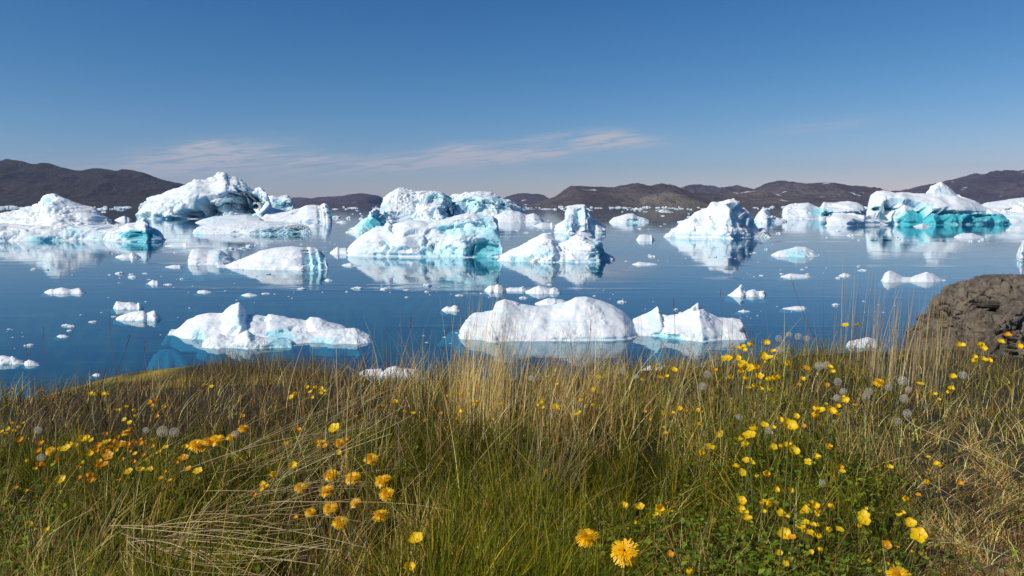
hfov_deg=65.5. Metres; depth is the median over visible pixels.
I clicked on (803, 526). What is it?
buttercup
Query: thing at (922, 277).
iceberg
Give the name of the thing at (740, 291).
iceberg
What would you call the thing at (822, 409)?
buttercup
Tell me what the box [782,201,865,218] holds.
iceberg
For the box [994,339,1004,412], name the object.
buttercup
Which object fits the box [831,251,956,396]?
reed tuft
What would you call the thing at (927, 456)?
buttercup
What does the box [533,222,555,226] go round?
ice floe
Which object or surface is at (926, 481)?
buttercup
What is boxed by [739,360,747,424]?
buttercup
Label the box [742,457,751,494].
buttercup
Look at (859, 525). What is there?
buttercup
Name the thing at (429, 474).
buttercup
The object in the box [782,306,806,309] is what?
ice floe
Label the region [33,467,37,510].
buttercup
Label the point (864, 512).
buttercup
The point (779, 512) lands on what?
buttercup
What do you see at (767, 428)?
dandelion clock
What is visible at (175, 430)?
dandelion clock
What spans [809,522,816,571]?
buttercup
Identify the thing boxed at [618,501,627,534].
buttercup
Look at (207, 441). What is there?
dandelion
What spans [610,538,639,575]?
dandelion
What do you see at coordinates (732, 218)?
iceberg
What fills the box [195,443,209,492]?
dandelion
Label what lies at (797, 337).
dandelion clock
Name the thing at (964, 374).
dandelion clock
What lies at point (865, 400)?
dandelion clock
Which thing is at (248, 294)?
ice floe
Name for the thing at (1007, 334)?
buttercup
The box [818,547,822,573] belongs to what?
buttercup
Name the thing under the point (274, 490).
flattened straw
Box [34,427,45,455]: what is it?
dandelion clock
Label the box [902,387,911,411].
dandelion clock
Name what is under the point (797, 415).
buttercup
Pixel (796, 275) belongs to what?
ice floe
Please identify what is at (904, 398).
dandelion clock
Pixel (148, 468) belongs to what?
buttercup
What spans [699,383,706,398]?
dandelion clock
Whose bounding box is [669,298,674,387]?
grass stem
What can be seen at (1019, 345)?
buttercup
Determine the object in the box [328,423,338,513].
buttercup
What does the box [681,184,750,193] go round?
hill
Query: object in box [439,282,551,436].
dry grass tuft
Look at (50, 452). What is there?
dandelion
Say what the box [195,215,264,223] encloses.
iceberg
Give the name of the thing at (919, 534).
buttercup
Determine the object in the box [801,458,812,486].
buttercup
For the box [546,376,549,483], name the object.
buttercup
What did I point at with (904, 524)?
buttercup
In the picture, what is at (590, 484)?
green grass
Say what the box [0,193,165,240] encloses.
iceberg
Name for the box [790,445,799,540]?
buttercup
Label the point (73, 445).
buttercup
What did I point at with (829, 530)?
buttercup
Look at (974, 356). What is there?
buttercup
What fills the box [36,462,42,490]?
buttercup
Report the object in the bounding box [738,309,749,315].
ice floe
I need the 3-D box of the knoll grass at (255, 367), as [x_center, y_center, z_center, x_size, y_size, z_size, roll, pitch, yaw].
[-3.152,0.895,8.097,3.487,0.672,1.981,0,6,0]
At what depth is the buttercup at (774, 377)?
2.92 m
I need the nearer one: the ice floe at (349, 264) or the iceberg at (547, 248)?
the ice floe at (349, 264)
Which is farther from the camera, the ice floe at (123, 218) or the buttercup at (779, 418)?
the ice floe at (123, 218)
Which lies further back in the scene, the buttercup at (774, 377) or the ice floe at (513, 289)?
the ice floe at (513, 289)
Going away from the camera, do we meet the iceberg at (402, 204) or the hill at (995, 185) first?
the iceberg at (402, 204)
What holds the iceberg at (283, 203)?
on the water
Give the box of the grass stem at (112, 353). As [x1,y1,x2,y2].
[109,311,123,401]
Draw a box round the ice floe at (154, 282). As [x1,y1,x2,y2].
[148,280,160,284]
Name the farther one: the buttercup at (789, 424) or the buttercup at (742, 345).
the buttercup at (742, 345)
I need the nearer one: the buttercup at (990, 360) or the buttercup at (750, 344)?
the buttercup at (750, 344)
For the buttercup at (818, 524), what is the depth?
1.76 m
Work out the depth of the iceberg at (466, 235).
125.07 m
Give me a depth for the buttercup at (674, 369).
2.97 m
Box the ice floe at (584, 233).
[578,232,591,235]
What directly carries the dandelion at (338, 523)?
on the ground at (90, 348)
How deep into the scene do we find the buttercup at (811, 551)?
1.60 m
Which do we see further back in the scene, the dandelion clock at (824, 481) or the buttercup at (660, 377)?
the buttercup at (660, 377)
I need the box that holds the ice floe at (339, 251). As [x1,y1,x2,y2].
[330,247,347,254]
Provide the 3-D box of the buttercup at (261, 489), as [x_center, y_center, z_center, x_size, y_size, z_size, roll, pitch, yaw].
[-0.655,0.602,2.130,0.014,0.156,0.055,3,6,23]
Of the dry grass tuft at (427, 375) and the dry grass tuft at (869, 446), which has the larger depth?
the dry grass tuft at (427, 375)
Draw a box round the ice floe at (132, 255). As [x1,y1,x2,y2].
[115,252,140,258]
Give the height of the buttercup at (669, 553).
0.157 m
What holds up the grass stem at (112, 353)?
on the ground at (90, 348)
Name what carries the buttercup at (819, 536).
on the ground at (90, 348)
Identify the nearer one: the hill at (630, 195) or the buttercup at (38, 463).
the buttercup at (38, 463)
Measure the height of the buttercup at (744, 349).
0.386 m
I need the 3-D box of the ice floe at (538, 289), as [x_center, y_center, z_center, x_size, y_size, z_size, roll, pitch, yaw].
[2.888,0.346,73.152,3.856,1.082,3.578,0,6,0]
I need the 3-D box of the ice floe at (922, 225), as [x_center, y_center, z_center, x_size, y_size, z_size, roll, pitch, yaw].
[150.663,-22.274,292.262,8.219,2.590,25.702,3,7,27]
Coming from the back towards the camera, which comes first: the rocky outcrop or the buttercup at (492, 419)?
the rocky outcrop
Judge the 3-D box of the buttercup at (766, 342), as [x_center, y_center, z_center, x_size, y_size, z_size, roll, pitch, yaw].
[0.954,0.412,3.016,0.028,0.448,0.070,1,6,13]
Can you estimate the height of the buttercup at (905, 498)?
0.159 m
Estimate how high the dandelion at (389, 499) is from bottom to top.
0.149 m
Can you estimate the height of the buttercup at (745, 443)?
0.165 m
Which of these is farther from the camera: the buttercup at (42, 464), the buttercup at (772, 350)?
the buttercup at (772, 350)
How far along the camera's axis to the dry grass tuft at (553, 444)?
2.20 m
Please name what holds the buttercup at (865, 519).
on the ground at (90, 348)
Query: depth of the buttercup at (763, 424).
2.34 m
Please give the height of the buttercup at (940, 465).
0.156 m
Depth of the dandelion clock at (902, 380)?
3.85 m
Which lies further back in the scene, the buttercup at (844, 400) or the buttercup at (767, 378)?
the buttercup at (767, 378)
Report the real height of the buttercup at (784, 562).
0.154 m
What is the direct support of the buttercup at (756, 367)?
on the ground at (90, 348)
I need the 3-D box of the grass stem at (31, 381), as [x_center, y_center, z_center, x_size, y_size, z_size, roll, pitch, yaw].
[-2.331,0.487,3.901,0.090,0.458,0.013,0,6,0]
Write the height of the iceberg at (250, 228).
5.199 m
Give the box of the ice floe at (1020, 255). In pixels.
[1016,240,1023,260]
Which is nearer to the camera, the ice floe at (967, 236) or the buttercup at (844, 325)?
the buttercup at (844, 325)
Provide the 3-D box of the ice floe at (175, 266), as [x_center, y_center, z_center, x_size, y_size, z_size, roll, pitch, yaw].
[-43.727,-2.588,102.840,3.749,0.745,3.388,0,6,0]
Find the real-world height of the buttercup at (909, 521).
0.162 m
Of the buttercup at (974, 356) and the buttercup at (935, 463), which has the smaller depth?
the buttercup at (935, 463)
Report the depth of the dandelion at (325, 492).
2.12 m
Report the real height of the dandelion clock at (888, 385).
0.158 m
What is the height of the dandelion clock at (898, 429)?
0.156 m
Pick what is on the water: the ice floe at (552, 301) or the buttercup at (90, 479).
the ice floe at (552, 301)
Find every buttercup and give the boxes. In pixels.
[16,436,27,458]
[19,387,29,513]
[23,489,29,519]
[25,459,28,488]
[26,521,34,555]
[28,524,34,560]
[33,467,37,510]
[34,448,40,469]
[35,495,44,535]
[36,440,49,470]
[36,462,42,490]
[40,463,44,491]
[44,527,52,570]
[55,475,69,514]
[60,444,70,487]
[71,442,82,471]
[76,475,86,518]
[78,435,86,474]
[85,437,93,457]
[86,451,95,482]
[86,472,96,516]
[88,477,107,513]
[93,448,101,479]
[94,442,101,458]
[96,461,113,509]
[102,451,114,479]
[112,494,121,542]
[116,440,126,465]
[124,468,133,492]
[127,446,131,474]
[134,466,143,491]
[137,440,146,465]
[145,466,153,514]
[159,470,166,512]
[168,489,175,536]
[178,454,187,484]
[181,444,188,453]
[185,466,194,506]
[192,467,201,500]
[251,492,258,531]
[258,487,271,525]
[259,481,265,526]
[263,484,268,527]
[269,471,285,511]
[288,461,296,513]
[293,515,297,563]
[294,426,300,456]
[318,386,323,416]
[318,391,338,541]
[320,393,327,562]
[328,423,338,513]
[336,449,342,487]
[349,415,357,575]
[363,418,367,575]
[404,562,414,575]
[408,532,422,561]
[429,409,433,550]
[491,418,507,574]
[535,403,541,531]
[541,405,547,545]
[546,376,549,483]
[580,392,585,521]
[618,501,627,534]
[634,502,644,531]
[652,503,664,562]
[652,512,660,540]
[657,375,663,410]
[666,550,673,575]
[667,366,677,437]
[675,405,681,424]
[686,568,692,575]
[695,407,702,441]
[704,443,714,460]
[718,355,732,487]
[727,363,744,456]
[727,375,732,418]
[730,436,743,461]
[732,346,741,424]
[732,463,738,491]
[734,344,745,417]
[734,354,741,441]
[737,369,743,455]
[737,496,746,528]
[737,505,745,533]
[738,468,745,495]
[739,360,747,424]
[739,510,748,559]
[741,347,747,429]
[741,376,747,429]
[741,513,751,558]
[742,430,755,545]
[742,441,748,470]
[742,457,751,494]
[743,342,753,437]
[743,424,757,522]
[744,363,753,455]
[745,352,768,468]
[752,383,756,420]
[753,364,762,453]
[755,372,763,425]
[759,421,768,464]
[762,509,766,545]
[763,339,769,428]
[763,470,770,492]
[765,376,771,442]
[766,501,771,537]
[767,349,775,401]
[768,355,772,423]
[770,443,777,484]
[770,509,785,538]
[772,375,777,435]
[772,549,782,574]
[773,486,779,521]
[774,374,781,434]
[776,361,790,436]
[777,415,782,442]
[777,527,790,567]
[778,418,797,570]
[782,560,788,575]
[787,487,793,520]
[787,534,795,573]
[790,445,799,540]
[793,413,799,434]
[797,523,806,564]
[800,376,805,419]
[800,505,809,542]
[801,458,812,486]
[802,365,809,429]
[802,519,812,560]
[803,405,819,481]
[804,532,816,563]
[806,411,818,498]
[806,529,814,571]
[808,549,813,573]
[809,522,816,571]
[811,501,819,527]
[813,453,820,491]
[813,509,820,548]
[814,523,819,554]
[816,533,821,568]
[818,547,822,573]
[819,407,825,473]
[821,405,836,499]
[823,363,833,453]
[824,527,831,555]
[826,369,834,408]
[827,503,833,548]
[836,526,844,564]
[839,323,848,402]
[839,469,845,501]
[840,397,849,462]
[855,323,858,393]
[857,509,869,554]
[857,524,861,550]
[858,515,870,566]
[881,540,892,574]
[886,464,893,504]
[891,495,909,531]
[894,511,902,536]
[897,517,916,550]
[902,510,906,562]
[907,549,913,572]
[909,527,927,575]
[913,492,920,541]
[916,382,924,458]
[924,464,942,503]
[924,479,929,519]
[925,455,935,496]
[933,461,940,502]
[946,373,956,490]
[946,390,949,429]
[948,385,954,454]
[949,481,963,522]
[956,341,965,427]
[968,358,977,451]
[971,341,984,423]
[972,354,977,432]
[976,344,987,424]
[980,356,988,453]
[986,357,993,451]
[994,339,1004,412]
[1000,331,1011,400]
[1016,342,1023,420]
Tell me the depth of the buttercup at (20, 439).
3.02 m
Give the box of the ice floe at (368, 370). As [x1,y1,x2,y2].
[356,369,382,379]
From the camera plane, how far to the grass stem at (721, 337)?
4.74 m
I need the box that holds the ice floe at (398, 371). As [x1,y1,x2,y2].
[378,366,423,380]
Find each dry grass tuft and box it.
[231,355,420,408]
[382,341,485,403]
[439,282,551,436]
[459,408,622,505]
[509,327,607,442]
[558,336,635,413]
[644,319,793,387]
[645,404,767,495]
[828,395,917,488]
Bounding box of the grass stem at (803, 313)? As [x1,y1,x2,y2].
[790,276,822,353]
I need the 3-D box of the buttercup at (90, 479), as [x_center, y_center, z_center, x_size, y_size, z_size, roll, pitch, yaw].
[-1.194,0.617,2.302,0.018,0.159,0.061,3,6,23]
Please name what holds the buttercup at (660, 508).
on the ground at (90, 348)
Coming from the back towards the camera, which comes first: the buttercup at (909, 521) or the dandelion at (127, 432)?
the dandelion at (127, 432)
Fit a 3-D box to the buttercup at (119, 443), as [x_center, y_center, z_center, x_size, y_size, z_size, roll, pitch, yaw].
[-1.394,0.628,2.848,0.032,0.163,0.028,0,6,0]
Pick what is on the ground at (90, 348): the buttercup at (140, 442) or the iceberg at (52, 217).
the buttercup at (140, 442)
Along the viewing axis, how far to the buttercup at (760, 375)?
3.07 m
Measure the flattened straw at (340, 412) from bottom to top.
0.305 m
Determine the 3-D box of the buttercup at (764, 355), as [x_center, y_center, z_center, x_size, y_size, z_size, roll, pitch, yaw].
[0.747,0.410,2.452,0.069,0.435,0.029,6,8,44]
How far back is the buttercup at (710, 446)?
2.50 m
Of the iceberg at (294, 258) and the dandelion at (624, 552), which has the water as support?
the iceberg at (294, 258)
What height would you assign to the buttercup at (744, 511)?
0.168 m
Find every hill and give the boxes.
[0,159,184,206]
[291,193,382,204]
[295,202,380,205]
[503,193,548,205]
[526,183,869,206]
[639,192,709,206]
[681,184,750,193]
[753,180,990,203]
[901,170,1023,201]
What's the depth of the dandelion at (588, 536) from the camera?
1.49 m
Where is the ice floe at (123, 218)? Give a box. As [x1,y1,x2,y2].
[115,216,131,220]
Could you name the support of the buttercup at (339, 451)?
on the ground at (90, 348)
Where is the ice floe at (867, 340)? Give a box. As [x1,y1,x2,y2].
[842,337,882,352]
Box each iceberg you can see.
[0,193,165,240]
[103,217,163,242]
[135,172,274,218]
[147,302,376,369]
[187,246,327,270]
[193,221,311,234]
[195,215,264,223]
[261,203,332,221]
[268,195,294,213]
[345,208,391,232]
[347,213,503,257]
[380,187,526,220]
[437,297,752,366]
[494,210,543,221]
[497,233,614,262]
[554,204,605,233]
[609,213,649,222]
[664,198,771,238]
[728,285,765,297]
[754,208,786,222]
[771,246,819,256]
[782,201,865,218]
[825,182,1010,225]
[881,271,945,282]
[981,198,1023,220]
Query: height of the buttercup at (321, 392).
0.440 m
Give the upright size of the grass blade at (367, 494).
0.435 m
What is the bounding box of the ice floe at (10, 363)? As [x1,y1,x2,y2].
[0,355,23,369]
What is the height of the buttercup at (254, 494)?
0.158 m
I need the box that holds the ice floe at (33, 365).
[21,360,41,370]
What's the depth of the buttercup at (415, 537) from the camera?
1.56 m
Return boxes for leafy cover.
[0,335,1023,575]
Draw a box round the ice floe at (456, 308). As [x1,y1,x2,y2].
[440,305,463,315]
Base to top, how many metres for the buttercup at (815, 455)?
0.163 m
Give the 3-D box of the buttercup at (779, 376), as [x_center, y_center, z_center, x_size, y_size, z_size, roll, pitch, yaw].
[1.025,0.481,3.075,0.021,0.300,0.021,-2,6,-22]
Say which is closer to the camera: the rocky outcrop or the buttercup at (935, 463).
the buttercup at (935, 463)
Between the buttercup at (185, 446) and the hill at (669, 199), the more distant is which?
the hill at (669, 199)
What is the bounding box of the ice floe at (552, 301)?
[535,298,565,305]
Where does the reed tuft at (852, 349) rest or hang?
on the ground at (90, 348)
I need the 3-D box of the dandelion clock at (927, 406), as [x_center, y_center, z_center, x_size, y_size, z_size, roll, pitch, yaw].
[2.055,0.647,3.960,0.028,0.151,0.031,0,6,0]
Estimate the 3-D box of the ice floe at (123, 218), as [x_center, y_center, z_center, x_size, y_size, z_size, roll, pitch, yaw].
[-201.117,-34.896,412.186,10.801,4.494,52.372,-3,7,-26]
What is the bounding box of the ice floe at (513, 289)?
[505,287,527,291]
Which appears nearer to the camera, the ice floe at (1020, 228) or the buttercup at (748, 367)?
the buttercup at (748, 367)
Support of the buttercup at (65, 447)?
on the ground at (90, 348)
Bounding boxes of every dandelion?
[45,446,55,467]
[121,430,131,457]
[188,439,206,510]
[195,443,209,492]
[203,437,223,481]
[210,434,225,485]
[227,434,235,451]
[238,425,249,448]
[294,483,310,525]
[305,508,316,551]
[317,440,327,466]
[319,486,334,532]
[323,501,338,545]
[324,469,339,501]
[332,516,347,563]
[333,438,347,469]
[345,471,361,513]
[350,498,364,537]
[363,453,378,488]
[372,509,389,554]
[375,475,390,505]
[379,487,394,527]
[381,488,395,526]
[383,474,392,510]
[576,528,598,575]
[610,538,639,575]
[870,378,884,453]
[885,564,910,575]
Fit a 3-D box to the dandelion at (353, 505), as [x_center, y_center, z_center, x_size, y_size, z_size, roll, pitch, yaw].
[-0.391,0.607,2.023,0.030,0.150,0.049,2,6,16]
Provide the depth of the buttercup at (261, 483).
2.15 m
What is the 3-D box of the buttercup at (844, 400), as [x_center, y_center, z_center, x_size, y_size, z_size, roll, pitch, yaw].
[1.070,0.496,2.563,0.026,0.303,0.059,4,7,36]
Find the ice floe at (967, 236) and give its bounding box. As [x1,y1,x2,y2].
[954,233,982,238]
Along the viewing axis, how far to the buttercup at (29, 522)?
1.93 m
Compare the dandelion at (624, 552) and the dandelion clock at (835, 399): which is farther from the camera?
the dandelion clock at (835, 399)
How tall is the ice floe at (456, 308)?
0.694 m
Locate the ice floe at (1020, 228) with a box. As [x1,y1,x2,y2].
[1006,225,1023,231]
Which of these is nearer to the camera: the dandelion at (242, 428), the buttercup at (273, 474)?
the buttercup at (273, 474)
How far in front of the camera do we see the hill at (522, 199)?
7780.06 m
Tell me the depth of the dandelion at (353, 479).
2.21 m
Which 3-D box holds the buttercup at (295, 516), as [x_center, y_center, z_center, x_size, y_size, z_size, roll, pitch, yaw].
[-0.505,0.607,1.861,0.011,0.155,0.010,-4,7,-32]
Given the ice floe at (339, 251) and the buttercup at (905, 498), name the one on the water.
the ice floe at (339, 251)
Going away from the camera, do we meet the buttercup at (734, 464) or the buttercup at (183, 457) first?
the buttercup at (734, 464)
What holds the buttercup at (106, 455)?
on the ground at (90, 348)
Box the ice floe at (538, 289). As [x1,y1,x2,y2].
[526,285,560,293]
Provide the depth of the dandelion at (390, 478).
2.21 m
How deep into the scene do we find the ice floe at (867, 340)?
44.95 m
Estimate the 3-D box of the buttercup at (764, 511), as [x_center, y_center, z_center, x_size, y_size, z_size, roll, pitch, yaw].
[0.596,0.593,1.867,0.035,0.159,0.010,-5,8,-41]
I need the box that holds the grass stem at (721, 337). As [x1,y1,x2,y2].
[717,289,721,372]
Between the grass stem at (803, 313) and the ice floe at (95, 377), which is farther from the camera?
the ice floe at (95, 377)
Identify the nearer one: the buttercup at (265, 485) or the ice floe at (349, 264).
the buttercup at (265, 485)
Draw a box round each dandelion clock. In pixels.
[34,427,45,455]
[37,454,45,483]
[156,426,167,460]
[169,427,178,450]
[231,431,238,462]
[524,375,533,482]
[612,369,625,476]
[634,374,639,475]
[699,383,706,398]
[704,371,710,397]
[735,414,742,428]
[764,427,771,447]
[794,333,801,367]
[814,362,823,396]
[818,480,825,502]
[833,395,840,422]
[834,378,841,401]
[840,388,846,403]
[862,393,868,413]
[885,384,891,409]
[891,376,907,423]
[894,418,901,451]
[896,394,908,419]
[899,409,911,436]
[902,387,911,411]
[921,403,928,429]
[959,371,967,404]
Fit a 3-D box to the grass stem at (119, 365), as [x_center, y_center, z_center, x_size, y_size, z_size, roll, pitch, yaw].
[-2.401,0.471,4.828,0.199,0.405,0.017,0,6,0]
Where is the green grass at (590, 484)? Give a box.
[0,334,1023,575]
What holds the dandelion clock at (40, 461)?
on the ground at (90, 348)
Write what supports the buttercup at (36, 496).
on the ground at (90, 348)
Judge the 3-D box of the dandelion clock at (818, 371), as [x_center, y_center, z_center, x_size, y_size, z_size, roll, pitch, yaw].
[1.574,0.481,4.086,0.047,0.213,0.050,2,6,14]
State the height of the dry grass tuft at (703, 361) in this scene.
0.366 m
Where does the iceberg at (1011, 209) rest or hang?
on the water
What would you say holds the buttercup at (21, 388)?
on the ground at (90, 348)
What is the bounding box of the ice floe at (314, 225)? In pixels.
[309,223,321,226]
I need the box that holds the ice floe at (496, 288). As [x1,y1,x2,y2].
[485,284,505,292]
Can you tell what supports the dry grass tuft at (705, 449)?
on the ground at (90, 348)
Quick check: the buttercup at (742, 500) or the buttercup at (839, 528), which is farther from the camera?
the buttercup at (742, 500)
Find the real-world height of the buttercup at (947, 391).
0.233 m
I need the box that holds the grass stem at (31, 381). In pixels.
[25,341,46,428]
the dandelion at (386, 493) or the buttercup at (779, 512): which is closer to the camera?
the buttercup at (779, 512)
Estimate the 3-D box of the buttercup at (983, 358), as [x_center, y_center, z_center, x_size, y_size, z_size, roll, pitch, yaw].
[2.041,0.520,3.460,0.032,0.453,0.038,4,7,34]
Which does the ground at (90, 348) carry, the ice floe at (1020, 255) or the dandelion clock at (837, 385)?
the dandelion clock at (837, 385)
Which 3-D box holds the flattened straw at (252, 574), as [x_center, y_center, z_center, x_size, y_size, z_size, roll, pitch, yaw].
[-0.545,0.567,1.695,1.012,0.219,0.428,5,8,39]
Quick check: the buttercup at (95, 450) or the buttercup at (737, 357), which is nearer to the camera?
the buttercup at (95, 450)
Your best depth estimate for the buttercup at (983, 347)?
4.00 m
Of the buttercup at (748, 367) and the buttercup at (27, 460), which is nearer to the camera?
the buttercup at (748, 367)
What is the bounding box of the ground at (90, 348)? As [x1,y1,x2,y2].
[0,310,1023,575]
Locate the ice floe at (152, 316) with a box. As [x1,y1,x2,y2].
[113,310,164,326]
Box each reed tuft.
[778,279,900,392]
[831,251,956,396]
[885,294,1011,376]
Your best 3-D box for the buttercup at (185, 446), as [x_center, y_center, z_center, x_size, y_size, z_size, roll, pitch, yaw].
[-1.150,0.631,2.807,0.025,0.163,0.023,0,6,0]
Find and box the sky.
[0,0,1023,197]
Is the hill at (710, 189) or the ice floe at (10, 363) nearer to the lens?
the ice floe at (10, 363)
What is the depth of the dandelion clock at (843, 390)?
3.72 m
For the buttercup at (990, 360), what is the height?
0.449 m
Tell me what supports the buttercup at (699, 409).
on the ground at (90, 348)
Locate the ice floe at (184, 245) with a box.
[165,243,210,246]
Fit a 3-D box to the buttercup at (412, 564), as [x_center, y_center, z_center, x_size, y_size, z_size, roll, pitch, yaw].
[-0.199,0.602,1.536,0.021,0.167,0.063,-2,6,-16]
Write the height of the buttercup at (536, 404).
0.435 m
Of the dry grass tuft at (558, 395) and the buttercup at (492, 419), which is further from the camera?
the dry grass tuft at (558, 395)
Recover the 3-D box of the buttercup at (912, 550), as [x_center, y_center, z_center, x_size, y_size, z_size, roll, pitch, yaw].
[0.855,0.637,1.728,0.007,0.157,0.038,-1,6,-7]
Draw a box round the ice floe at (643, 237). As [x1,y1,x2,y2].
[636,234,653,240]
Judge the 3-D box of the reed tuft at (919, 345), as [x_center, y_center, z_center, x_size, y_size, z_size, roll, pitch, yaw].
[3.689,0.361,6.741,1.012,0.772,0.833,0,6,0]
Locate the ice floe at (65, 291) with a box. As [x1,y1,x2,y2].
[44,288,85,293]
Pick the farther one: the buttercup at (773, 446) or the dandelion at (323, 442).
the dandelion at (323, 442)
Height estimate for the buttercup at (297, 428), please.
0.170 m
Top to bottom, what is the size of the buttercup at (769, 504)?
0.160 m
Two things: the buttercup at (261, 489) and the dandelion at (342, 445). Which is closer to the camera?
the buttercup at (261, 489)
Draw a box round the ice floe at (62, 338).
[53,335,71,340]
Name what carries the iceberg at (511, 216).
on the water
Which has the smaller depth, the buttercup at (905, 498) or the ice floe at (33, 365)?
the buttercup at (905, 498)
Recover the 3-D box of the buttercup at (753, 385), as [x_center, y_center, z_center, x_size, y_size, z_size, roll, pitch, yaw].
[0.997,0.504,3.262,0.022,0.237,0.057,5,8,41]
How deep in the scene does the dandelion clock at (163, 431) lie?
3.08 m
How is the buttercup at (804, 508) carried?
on the ground at (90, 348)
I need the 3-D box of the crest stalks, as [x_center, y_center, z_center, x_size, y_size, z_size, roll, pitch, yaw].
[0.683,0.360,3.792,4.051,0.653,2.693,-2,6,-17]
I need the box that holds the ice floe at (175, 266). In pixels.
[165,265,182,267]
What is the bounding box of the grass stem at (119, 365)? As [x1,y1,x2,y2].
[105,333,129,391]
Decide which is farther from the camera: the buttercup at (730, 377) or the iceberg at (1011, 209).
the iceberg at (1011, 209)
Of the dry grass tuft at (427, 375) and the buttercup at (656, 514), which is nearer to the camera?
the buttercup at (656, 514)
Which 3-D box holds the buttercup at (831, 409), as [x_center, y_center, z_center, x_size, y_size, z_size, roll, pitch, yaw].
[0.862,0.495,2.184,0.025,0.352,0.043,-5,8,-40]
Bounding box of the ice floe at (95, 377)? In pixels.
[89,373,102,379]
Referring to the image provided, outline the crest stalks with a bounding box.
[233,297,835,506]
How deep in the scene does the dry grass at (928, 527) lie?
2.89 m
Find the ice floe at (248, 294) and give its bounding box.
[241,293,256,295]
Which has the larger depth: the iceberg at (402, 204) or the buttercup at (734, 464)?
the iceberg at (402, 204)
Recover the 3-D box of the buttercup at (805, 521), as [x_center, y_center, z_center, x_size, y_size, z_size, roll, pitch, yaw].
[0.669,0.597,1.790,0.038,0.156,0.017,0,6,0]
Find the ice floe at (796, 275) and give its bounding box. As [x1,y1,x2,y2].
[780,273,810,277]
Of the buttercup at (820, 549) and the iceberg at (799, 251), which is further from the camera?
the iceberg at (799, 251)
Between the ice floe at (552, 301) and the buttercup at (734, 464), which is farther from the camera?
the ice floe at (552, 301)
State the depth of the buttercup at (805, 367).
3.23 m
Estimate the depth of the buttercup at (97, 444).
2.75 m
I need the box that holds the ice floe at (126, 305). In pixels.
[113,301,143,309]
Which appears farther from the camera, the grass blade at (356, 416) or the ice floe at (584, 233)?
the ice floe at (584, 233)
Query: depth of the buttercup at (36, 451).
2.88 m
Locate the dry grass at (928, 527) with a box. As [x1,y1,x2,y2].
[0,331,1023,575]
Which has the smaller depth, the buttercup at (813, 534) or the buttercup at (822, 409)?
the buttercup at (813, 534)
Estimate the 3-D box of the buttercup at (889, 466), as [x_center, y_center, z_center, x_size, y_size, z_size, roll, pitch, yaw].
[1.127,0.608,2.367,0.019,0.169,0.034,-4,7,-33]
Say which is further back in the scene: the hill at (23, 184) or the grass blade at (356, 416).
the hill at (23, 184)
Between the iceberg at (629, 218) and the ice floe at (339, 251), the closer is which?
the ice floe at (339, 251)
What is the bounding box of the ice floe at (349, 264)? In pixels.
[341,263,360,266]
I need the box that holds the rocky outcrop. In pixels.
[901,274,1023,357]
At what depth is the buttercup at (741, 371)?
2.91 m
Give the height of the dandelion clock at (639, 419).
0.420 m
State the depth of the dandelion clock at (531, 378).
2.31 m
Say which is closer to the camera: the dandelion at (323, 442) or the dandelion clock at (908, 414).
the dandelion at (323, 442)
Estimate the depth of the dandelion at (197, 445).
2.32 m
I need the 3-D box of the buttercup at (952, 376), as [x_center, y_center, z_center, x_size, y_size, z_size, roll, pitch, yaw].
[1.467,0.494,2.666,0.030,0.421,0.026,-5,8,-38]
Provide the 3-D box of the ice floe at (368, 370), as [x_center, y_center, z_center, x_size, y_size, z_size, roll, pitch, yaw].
[-6.678,4.076,37.933,1.588,0.449,1.179,0,6,0]
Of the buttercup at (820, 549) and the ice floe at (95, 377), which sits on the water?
the ice floe at (95, 377)
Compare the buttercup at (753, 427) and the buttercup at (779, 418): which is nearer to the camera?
the buttercup at (753, 427)
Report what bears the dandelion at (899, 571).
on the ground at (90, 348)
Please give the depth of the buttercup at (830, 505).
1.87 m
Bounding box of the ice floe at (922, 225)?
[913,223,931,227]
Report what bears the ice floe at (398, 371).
on the water
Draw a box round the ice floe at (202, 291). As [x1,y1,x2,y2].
[197,290,210,292]
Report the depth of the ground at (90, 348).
5.36 m
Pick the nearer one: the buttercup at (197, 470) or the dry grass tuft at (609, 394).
the buttercup at (197, 470)
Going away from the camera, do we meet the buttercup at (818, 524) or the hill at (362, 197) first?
the buttercup at (818, 524)
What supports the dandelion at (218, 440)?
on the ground at (90, 348)
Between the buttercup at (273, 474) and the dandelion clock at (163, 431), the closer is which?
the buttercup at (273, 474)
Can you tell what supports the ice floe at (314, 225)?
on the water
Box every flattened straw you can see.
[109,513,365,575]
[180,371,418,536]
[202,441,450,527]
[875,376,1023,556]
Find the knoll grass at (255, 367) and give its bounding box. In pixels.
[46,342,364,394]
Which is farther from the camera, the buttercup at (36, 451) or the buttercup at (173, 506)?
the buttercup at (36, 451)
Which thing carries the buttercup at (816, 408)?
on the ground at (90, 348)
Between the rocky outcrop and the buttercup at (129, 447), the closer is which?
the buttercup at (129, 447)
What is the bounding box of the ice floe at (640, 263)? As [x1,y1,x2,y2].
[632,262,657,265]
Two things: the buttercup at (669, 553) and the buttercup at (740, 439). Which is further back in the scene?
the buttercup at (740, 439)
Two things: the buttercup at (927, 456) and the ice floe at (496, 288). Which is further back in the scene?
the ice floe at (496, 288)
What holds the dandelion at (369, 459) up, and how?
on the ground at (90, 348)
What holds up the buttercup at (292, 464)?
on the ground at (90, 348)
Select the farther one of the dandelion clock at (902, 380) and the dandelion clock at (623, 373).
the dandelion clock at (902, 380)

